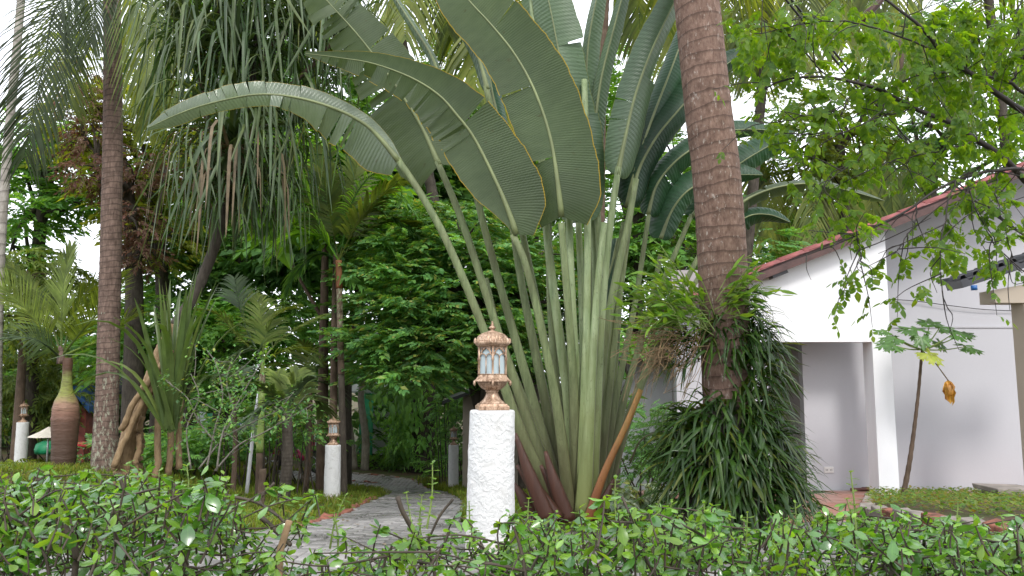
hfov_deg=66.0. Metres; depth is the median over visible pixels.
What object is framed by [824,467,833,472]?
socket outlet
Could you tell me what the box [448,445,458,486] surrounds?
garden post
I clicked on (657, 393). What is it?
house
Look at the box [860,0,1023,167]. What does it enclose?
coconut palm
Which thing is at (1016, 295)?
garden shelter
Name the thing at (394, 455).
tall shrub
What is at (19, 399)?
leafy tree
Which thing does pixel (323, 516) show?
brick edging
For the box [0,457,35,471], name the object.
leafy shrub
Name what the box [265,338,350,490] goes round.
young palm
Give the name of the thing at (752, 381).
strap fern
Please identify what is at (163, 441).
leafy shrub
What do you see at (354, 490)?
lawn grass
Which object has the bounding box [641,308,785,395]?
strap fern
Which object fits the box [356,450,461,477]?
leafy shrub
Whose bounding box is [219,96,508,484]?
shade tree
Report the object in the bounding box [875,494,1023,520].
flower bed
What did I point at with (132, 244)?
red leaf tree
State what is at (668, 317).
bamboo orchid
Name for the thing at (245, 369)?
young palm
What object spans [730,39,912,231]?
roadside tree
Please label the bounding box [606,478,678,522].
variegated shrub
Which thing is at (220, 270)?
shade tree
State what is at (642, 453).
dark shrub
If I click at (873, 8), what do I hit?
coconut spathe
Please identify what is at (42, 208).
leafy tree
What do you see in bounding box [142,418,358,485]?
leafy shrub
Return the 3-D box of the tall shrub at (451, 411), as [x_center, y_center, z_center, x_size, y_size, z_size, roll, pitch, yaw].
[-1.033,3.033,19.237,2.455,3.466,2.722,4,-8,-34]
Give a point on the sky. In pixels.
(89, 255)
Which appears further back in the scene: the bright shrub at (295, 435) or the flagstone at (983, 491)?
the bright shrub at (295, 435)
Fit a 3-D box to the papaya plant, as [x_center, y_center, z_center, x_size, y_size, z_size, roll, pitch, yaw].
[5.168,1.488,9.773,1.633,2.292,0.779,1,-6,-6]
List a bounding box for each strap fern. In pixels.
[629,381,841,538]
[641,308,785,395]
[725,278,806,453]
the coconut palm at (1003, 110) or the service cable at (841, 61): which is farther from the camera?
the coconut palm at (1003, 110)
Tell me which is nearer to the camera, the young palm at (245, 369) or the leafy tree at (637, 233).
the young palm at (245, 369)
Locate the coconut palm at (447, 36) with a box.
[281,0,521,408]
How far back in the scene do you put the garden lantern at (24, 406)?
17.26 m
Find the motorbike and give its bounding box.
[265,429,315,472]
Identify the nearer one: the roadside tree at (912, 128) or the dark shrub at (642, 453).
the dark shrub at (642, 453)
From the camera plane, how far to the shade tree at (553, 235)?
18.55 m
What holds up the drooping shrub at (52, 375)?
on the ground at (396, 472)
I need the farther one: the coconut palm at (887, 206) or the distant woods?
the distant woods
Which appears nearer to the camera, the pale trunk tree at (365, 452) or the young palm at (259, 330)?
the young palm at (259, 330)
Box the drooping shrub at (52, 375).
[1,341,121,462]
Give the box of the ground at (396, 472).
[0,385,680,545]
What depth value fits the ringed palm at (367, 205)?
12.67 m
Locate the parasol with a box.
[27,427,50,461]
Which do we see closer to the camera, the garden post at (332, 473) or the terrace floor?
the terrace floor
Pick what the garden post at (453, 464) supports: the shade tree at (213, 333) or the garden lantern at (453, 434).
the garden lantern at (453, 434)
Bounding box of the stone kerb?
[859,492,1023,541]
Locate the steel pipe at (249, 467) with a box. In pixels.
[244,391,257,495]
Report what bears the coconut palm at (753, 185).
on the ground at (396, 472)
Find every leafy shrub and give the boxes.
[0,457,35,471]
[49,426,212,476]
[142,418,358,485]
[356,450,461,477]
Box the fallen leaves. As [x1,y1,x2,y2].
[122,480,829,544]
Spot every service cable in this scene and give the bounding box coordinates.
[785,0,1021,234]
[791,0,1022,233]
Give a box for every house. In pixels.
[618,350,676,490]
[623,162,1023,494]
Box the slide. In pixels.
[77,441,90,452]
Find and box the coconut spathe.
[859,0,903,70]
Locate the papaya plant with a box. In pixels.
[873,318,983,495]
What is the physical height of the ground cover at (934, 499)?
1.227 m
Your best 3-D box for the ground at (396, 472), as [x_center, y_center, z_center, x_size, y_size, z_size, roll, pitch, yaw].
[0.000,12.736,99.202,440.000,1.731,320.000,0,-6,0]
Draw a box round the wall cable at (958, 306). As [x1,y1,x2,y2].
[896,299,1010,310]
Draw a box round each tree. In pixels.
[0,105,134,461]
[3,246,124,462]
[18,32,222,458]
[38,59,189,435]
[60,283,346,470]
[121,0,384,468]
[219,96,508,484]
[236,125,416,491]
[306,220,632,491]
[307,193,623,401]
[328,341,357,469]
[346,313,375,470]
[364,12,618,400]
[368,299,439,473]
[551,11,697,342]
[606,63,811,269]
[614,323,681,487]
[712,0,1023,349]
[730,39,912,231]
[766,0,1023,258]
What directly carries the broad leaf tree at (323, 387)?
on the ground at (396, 472)
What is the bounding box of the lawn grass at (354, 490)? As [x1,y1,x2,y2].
[0,457,828,545]
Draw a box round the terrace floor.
[630,490,973,523]
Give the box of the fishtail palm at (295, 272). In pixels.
[264,169,427,441]
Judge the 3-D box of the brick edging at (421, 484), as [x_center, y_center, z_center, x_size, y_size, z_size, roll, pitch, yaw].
[-2.886,4.772,19.636,3.246,0.217,0.857,-6,-8,42]
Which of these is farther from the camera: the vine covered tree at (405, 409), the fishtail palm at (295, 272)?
the vine covered tree at (405, 409)
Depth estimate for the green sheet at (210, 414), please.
21.27 m
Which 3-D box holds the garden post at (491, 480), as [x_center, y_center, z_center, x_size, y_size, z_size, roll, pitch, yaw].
[-0.109,0.996,3.913,0.247,0.776,0.244,0,-6,0]
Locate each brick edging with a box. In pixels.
[296,496,376,526]
[352,472,425,486]
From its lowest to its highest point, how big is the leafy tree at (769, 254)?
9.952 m
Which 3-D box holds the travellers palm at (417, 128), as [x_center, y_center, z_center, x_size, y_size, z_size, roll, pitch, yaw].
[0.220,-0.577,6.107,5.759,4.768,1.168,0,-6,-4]
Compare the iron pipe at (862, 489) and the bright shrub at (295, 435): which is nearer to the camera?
the iron pipe at (862, 489)
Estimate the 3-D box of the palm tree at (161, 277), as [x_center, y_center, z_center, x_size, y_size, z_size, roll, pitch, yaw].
[-8.491,-0.765,17.097,4.448,9.338,3.602,2,-7,-15]
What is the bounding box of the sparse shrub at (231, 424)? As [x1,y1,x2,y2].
[157,340,322,471]
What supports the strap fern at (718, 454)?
on the ground at (396, 472)
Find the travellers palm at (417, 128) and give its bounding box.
[147,0,883,524]
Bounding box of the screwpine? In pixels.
[52,0,399,493]
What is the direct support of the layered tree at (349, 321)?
on the ground at (396, 472)
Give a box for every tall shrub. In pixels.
[370,396,462,472]
[420,380,468,482]
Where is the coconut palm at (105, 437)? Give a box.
[0,0,192,474]
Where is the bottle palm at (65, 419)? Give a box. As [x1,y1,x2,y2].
[0,238,158,470]
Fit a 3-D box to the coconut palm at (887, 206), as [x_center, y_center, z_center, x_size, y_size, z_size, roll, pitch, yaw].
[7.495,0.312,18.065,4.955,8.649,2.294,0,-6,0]
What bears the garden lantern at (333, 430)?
on the garden post at (332, 473)
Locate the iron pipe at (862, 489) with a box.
[850,488,869,490]
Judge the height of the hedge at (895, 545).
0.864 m
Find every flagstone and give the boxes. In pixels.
[972,483,1023,493]
[981,490,1023,497]
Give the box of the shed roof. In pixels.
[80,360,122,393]
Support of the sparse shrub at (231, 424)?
on the ground at (396, 472)
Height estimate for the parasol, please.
0.888 m
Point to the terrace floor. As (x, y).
(837, 499)
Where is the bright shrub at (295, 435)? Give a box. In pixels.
[192,382,338,494]
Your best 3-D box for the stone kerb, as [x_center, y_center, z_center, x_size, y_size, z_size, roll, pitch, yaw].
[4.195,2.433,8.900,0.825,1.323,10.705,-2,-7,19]
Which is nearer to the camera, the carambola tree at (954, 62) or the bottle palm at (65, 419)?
the carambola tree at (954, 62)
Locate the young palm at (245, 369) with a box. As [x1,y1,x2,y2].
[189,359,268,491]
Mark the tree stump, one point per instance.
(262, 478)
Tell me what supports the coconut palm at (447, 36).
on the ground at (396, 472)
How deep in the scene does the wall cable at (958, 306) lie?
11.54 m
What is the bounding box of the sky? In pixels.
[0,0,1023,382]
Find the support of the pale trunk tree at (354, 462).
on the ground at (396, 472)
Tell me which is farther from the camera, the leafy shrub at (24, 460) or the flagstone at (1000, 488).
the leafy shrub at (24, 460)
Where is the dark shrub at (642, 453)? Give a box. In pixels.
[616,399,675,509]
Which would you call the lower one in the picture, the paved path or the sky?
the paved path
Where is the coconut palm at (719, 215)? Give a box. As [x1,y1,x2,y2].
[439,0,751,413]
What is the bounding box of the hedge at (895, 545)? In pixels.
[0,460,1023,575]
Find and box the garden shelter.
[938,253,1023,470]
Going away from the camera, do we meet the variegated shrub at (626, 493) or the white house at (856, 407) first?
the variegated shrub at (626, 493)
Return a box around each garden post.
[14,422,28,461]
[324,444,340,497]
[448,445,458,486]
[465,409,514,559]
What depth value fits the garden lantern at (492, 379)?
3.93 m
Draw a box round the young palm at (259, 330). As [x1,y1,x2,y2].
[197,272,328,493]
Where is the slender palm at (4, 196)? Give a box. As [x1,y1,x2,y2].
[0,0,24,461]
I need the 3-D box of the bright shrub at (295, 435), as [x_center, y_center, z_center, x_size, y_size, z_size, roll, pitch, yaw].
[-3.887,2.555,13.202,2.710,2.060,2.317,-4,-8,35]
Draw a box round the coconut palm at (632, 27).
[361,0,833,221]
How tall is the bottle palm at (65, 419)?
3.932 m
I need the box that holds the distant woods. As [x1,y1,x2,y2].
[2,90,941,460]
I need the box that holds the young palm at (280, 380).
[237,364,339,509]
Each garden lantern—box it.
[18,402,28,421]
[326,416,339,444]
[449,426,457,444]
[473,321,511,409]
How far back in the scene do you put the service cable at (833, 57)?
8.83 m
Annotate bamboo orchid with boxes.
[601,239,797,405]
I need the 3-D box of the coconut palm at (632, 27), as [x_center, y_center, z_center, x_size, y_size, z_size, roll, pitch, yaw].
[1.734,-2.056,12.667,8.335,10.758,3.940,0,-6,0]
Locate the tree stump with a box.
[257,469,265,505]
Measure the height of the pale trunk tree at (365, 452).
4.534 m
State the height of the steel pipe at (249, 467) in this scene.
1.580 m
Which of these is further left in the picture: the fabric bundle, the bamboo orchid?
the fabric bundle
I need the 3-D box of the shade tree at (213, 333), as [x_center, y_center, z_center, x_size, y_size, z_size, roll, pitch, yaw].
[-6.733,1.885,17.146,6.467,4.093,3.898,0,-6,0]
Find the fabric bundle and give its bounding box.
[34,441,50,453]
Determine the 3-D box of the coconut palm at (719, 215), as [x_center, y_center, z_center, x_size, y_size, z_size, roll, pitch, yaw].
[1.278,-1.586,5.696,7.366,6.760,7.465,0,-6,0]
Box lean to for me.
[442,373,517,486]
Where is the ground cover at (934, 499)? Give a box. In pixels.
[0,464,1023,537]
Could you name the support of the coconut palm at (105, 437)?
on the ground at (396, 472)
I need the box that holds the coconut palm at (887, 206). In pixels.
[742,126,937,260]
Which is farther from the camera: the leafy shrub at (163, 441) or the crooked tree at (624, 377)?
the leafy shrub at (163, 441)
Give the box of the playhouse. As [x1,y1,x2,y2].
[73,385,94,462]
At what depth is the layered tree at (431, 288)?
12.66 m
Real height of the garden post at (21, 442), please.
1.064 m
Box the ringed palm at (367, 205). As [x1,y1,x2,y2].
[265,140,422,498]
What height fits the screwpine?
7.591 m
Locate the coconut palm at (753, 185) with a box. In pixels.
[675,0,928,268]
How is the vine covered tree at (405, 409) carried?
on the ground at (396, 472)
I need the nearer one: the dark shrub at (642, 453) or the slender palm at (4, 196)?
the dark shrub at (642, 453)
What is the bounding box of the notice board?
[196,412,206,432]
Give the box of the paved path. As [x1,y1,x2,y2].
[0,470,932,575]
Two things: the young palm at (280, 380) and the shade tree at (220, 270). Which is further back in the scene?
the shade tree at (220, 270)

